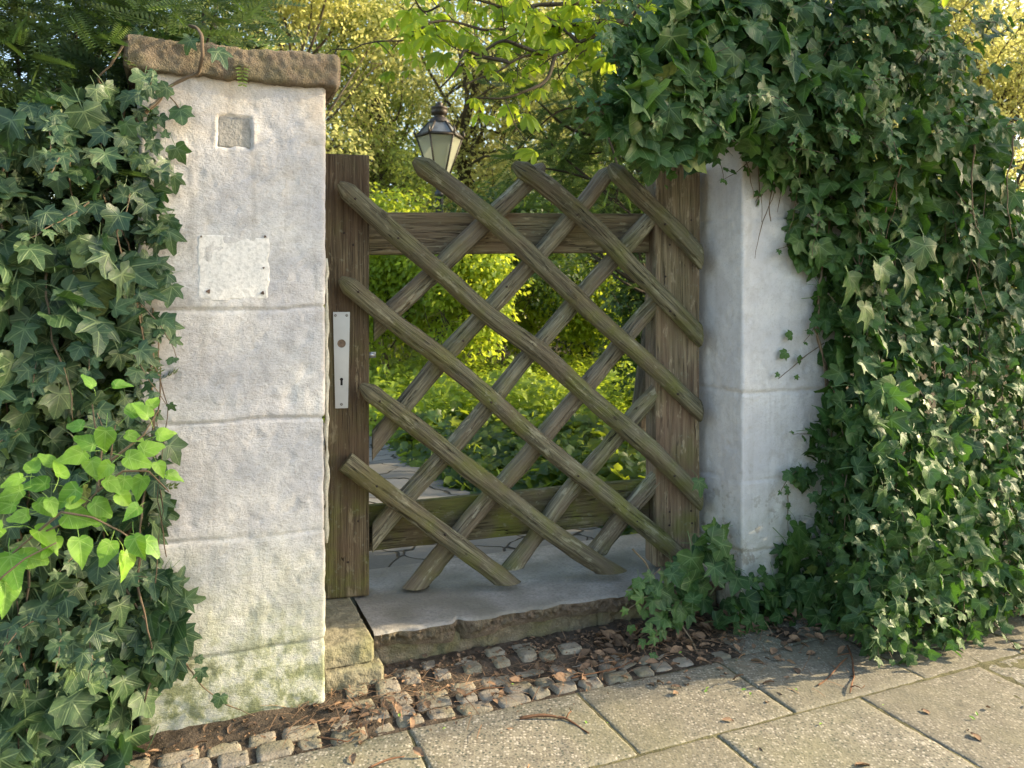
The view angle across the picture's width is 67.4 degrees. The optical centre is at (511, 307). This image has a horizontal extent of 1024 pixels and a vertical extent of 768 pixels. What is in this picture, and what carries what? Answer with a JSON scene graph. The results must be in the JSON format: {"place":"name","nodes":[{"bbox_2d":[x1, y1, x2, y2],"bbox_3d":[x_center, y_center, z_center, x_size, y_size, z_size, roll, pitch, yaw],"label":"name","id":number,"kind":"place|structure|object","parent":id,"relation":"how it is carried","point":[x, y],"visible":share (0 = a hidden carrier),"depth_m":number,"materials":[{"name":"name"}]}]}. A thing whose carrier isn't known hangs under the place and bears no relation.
{"place":"outdoors","nodes":[
{"label":"outdoors","id":0,"kind":"place"},
{"bbox_2d":[323,423,600,569],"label":"path","id":1,"kind":"structure","parent":0,"point":[388,466],"depth_m":2.99,"materials":[{"name":"grey stone"}]},
{"bbox_2d":[0,0,1023,299],"label":"sky","id":2,"kind":"structure","parent":0,"point":[1022,1],"materials":[{"name":"white"}]},
{"bbox_2d":[66,321,1021,528],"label":"garden soil","id":3,"kind":"structure","parent":0,"point":[924,376],"depth_m":9.91,"materials":[{"name":"brown soil"}]},
{"bbox_2d":[0,0,307,669],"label":"yew hedge","id":4,"kind":"object","parent":3,"relation":"on","point":[20,39],"visible":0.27,"depth_m":1.79,"materials":[{"name":"green plant"}]},
{"bbox_2d":[30,0,299,244],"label":"leafy tree","id":5,"kind":"object","parent":3,"relation":"on","point":[166,34],"depth_m":10.83,"materials":[{"name":"green plant"}]},
{"bbox_2d":[140,0,457,199],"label":"leafy tree","id":6,"kind":"object","parent":3,"relation":"on","point":[312,11],"visible":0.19,"depth_m":11.02,"materials":[{"name":"green plant"}]},
{"bbox_2d":[261,0,477,209],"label":"leafy tree","id":7,"kind":"object","parent":3,"relation":"on","point":[387,127],"visible":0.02,"depth_m":16.34,"materials":[{"name":"green plant"}]},
{"bbox_2d":[323,150,422,375],"bbox_3d":[-1.597,-0.364,8.631,2.149,2.664,1.399,0,0,0],"label":"bush","id":8,"kind":"object","parent":3,"relation":"on","point":[372,195],"depth_m":8.58,"materials":[{"name":"green plant"}]},
{"bbox_2d":[298,0,470,351],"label":"leafy tree","id":9,"kind":"object","parent":3,"relation":"on","point":[385,172],"visible":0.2,"depth_m":12.23,"materials":[{"name":"green plant"}]},
{"bbox_2d":[369,181,451,383],"bbox_3d":[-1.096,-0.155,7.429,1.311,2.146,1.559,0,0,-37],"label":"bush","id":10,"kind":"object","parent":3,"relation":"on","point":[388,280],"visible":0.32,"depth_m":7.22,"materials":[{"name":"green plant"}]},
{"bbox_2d":[378,140,496,361],"bbox_3d":[-1.375,-0.679,10.442,2.587,3.207,2.142,0,0,0],"label":"bush","id":11,"kind":"object","parent":3,"relation":"on","point":[428,188],"visible":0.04,"depth_m":10.39,"materials":[{"name":"green plant"}]},
{"bbox_2d":[413,101,464,343],"bbox_3d":[-0.710,-0.590,7.500,0.502,2.850,0.489,0,0,0],"label":"street lamp","id":12,"kind":"object","parent":3,"relation":"on","point":[439,137],"visible":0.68,"depth_m":7.40,"materials":[{"name":"metal"}]},
{"bbox_2d":[395,195,534,382],"bbox_3d":[-0.435,-0.021,6.866,1.205,1.890,1.240,0,0,-32],"label":"bush","id":13,"kind":"object","parent":3,"relation":"on","point":[483,276],"visible":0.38,"depth_m":6.69,"materials":[{"name":"green plant"}]},
{"bbox_2d":[322,347,645,535],"bbox_3d":[-0.049,0.651,6.229,5.451,0.640,6.628,0,0,0],"label":"ground cover","id":14,"kind":"object","parent":3,"relation":"on","point":[494,445],"visible":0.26,"depth_m":4.66,"materials":[{"name":"green plant"}]},
{"bbox_2d":[422,351,634,414],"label":"wild flowers","id":15,"kind":"object","parent":14,"relation":"on","point":[604,386],"visible":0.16,"depth_m":5.75,"materials":[{"name":"green plant"}]},
{"bbox_2d":[354,0,626,351],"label":"leafy tree","id":16,"kind":"object","parent":3,"relation":"on","point":[468,174],"visible":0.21,"depth_m":12.71,"materials":[{"name":"green plant"}]},
{"bbox_2d":[418,159,595,367],"bbox_3d":[-0.097,-0.284,7.698,2.007,2.406,1.761,0,0,0],"label":"bush","id":17,"kind":"object","parent":3,"relation":"on","point":[536,288],"visible":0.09,"depth_m":7.50,"materials":[{"name":"green plant"}]},
{"bbox_2d":[397,0,643,339],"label":"leafy tree","id":18,"kind":"object","parent":3,"relation":"on","point":[473,114],"visible":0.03,"depth_m":16.49,"materials":[{"name":"green plant"}]},
{"bbox_2d":[497,253,587,354],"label":"bush","id":19,"kind":"object","parent":3,"relation":"on","point":[528,324],"visible":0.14,"depth_m":8.38,"materials":[{"name":"green plant"}]},
{"bbox_2d":[79,126,1023,326],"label":"woods","id":20,"kind":"object","parent":3,"relation":"on","point":[598,159],"depth_m":20.59,"materials":[{"name":"green plant"}]},
{"bbox_2d":[474,0,651,431],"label":"yew tree","id":21,"kind":"object","parent":3,"relation":"on","point":[583,152],"visible":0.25,"depth_m":4.39,"materials":[{"name":"green plant"}]},
{"bbox_2d":[499,253,626,366],"bbox_3d":[0.753,-0.257,10.162,2.704,2.643,1.955,0,0,28],"label":"bush","id":22,"kind":"object","parent":3,"relation":"on","point":[571,342],"visible":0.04,"depth_m":9.96,"materials":[{"name":"green plant"}]},
{"bbox_2d":[536,253,637,362],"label":"bush","id":23,"kind":"object","parent":3,"relation":"on","point":[581,324],"visible":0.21,"depth_m":7.78,"materials":[{"name":"green plant"}]},
{"bbox_2d":[538,3,644,316],"bbox_3d":[2.081,-2.313,11.778,4.227,6.097,4.626,0,0,0],"label":"leafy tree","id":24,"kind":"object","parent":3,"relation":"on","point":[564,66],"depth_m":11.74,"materials":[{"name":"green plant"}]},
{"bbox_2d":[546,143,638,353],"bbox_3d":[1.519,-0.583,9.765,2.949,3.006,2.508,0,0,34],"label":"bush","id":25,"kind":"object","parent":3,"relation":"on","point":[552,173],"depth_m":9.48,"materials":[{"name":"green plant"}]},
{"bbox_2d":[592,208,645,402],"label":"bush","id":26,"kind":"object","parent":3,"relation":"on","point":[619,302],"visible":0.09,"depth_m":5.51,"materials":[{"name":"green plant"}]},
{"bbox_2d":[326,0,948,164],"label":"chestnut tree","id":27,"kind":"object","parent":3,"relation":"on","point":[425,35],"visible":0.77,"depth_m":3.58,"materials":[{"name":"green plant"}]},
{"bbox_2d":[825,0,1023,263],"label":"leafy tree","id":28,"kind":"object","parent":3,"relation":"on","point":[986,58],"visible":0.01,"depth_m":13.89,"materials":[{"name":"green plant"}]},
{"bbox_2d":[868,0,1023,368],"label":"leafy tree","id":29,"kind":"object","parent":3,"relation":"on","point":[1012,105],"visible":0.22,"depth_m":10.04,"materials":[{"name":"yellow plant"}]},
{"bbox_2d":[953,177,1023,439],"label":"bush","id":30,"kind":"object","parent":3,"relation":"on","point":[1010,397],"visible":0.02,"depth_m":4.52,"materials":[{"name":"green plant"}]},
{"bbox_2d":[238,582,1023,767],"bbox_3d":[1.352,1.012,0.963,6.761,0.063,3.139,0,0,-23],"label":"pavement","id":31,"kind":"structure","parent":0,"point":[644,716],"depth_m":1.82,"materials":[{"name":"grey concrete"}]},
{"bbox_2d":[368,756,404,767],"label":"twig","id":32,"kind":"object","parent":31,"relation":"on","point":[380,762],"visible":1,"depth_m":1.65,"materials":[{"name":"brown wood"}]},
{"bbox_2d":[519,708,588,733],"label":"twig","id":33,"kind":"object","parent":31,"relation":"on","point":[542,715],"visible":1,"depth_m":1.83,"materials":[{"name":"brown wood"}]},
{"bbox_2d":[398,651,977,728],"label":"green litter","id":34,"kind":"object","parent":31,"relation":"on","point":[750,693],"visible":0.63,"depth_m":1.92,"materials":[{"name":"green plant"}]},
{"bbox_2d":[818,657,847,685],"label":"twig","id":35,"kind":"object","parent":31,"relation":"on","point":[839,664],"visible":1,"depth_m":2.07,"materials":[{"name":"brown wood"}]},
{"bbox_2d":[836,645,864,692],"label":"twig","id":36,"kind":"object","parent":31,"relation":"on","point":[850,653],"visible":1,"depth_m":2.09,"materials":[{"name":"brown wood"}]},
{"label":"ground","id":37,"kind":"structure","parent":0,"visible":0},
{"bbox_2d":[123,34,340,735],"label":"gate pillar","id":38,"kind":"structure","parent":37,"relation":"on","point":[246,386],"depth_m":1.83,"materials":[{"name":"stone"}]},
{"bbox_2d":[0,16,264,767],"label":"ivy","id":39,"kind":"object","parent":38,"relation":"attached to","point":[48,707],"visible":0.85,"depth_m":1.62,"materials":[{"name":"green plant"}]},
{"bbox_2d":[0,374,184,618],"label":"shrub","id":40,"kind":"object","parent":39,"relation":"attached to","point":[16,562],"visible":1,"depth_m":1.39,"materials":[{"name":"green plant"}]},
{"bbox_2d":[62,522,1014,767],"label":"soil","id":41,"kind":"structure","parent":37,"relation":"on","point":[191,736],"depth_m":1.99,"materials":[{"name":"brown soil"}]},
{"bbox_2d":[125,642,730,767],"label":"cobbles","id":42,"kind":"object","parent":41,"relation":"on","point":[268,749],"visible":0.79,"depth_m":1.93,"materials":[{"name":"stone"}]},
{"bbox_2d":[317,736,353,743],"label":"twig","id":43,"kind":"object","parent":42,"relation":"on","point":[328,738],"visible":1,"depth_m":1.73,"materials":[{"name":"brown wood"}]},
{"bbox_2d":[463,687,503,696],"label":"twig","id":44,"kind":"object","parent":42,"relation":"on","point":[480,689],"visible":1,"depth_m":1.94,"materials":[{"name":"brown wood"}]},
{"bbox_2d":[571,657,639,678],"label":"twig","id":45,"kind":"object","parent":42,"relation":"on","point":[577,676],"visible":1,"depth_m":2.03,"materials":[{"name":"brown wood"}]},
{"bbox_2d":[323,533,722,692],"bbox_3d":[0.009,0.937,2.439,1.290,0.150,0.573,0,0,-23],"label":"doorstep","id":46,"kind":"object","parent":41,"relation":"on","point":[458,604],"visible":0.67,"depth_m":2.26,"materials":[{"name":"stone"}]},
{"bbox_2d":[325,153,703,598],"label":"garden gate","id":47,"kind":"structure","parent":46,"relation":"on","point":[658,507],"depth_m":2.39,"materials":[{"name":"wood"}]},
{"bbox_2d":[103,593,1023,767],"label":"leaf litter","id":48,"kind":"object","parent":41,"relation":"on","point":[618,637],"visible":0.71,"depth_m":2.09,"materials":[{"name":"brown plant"}]},
{"bbox_2d":[627,633,643,646],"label":"twig","id":49,"kind":"object","parent":41,"relation":"on","point":[633,640],"visible":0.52,"depth_m":2.23,"materials":[{"name":"brown wood"}]},
{"bbox_2d":[699,136,840,613],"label":"gate pillar","id":50,"kind":"structure","parent":37,"relation":"on","point":[753,308],"depth_m":2.46,"materials":[{"name":"stone"}]},
{"bbox_2d":[568,0,1023,667],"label":"ivy","id":51,"kind":"object","parent":50,"relation":"attached to","point":[772,88],"visible":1,"depth_m":2.35,"materials":[{"name":"green plant"}]}
]}

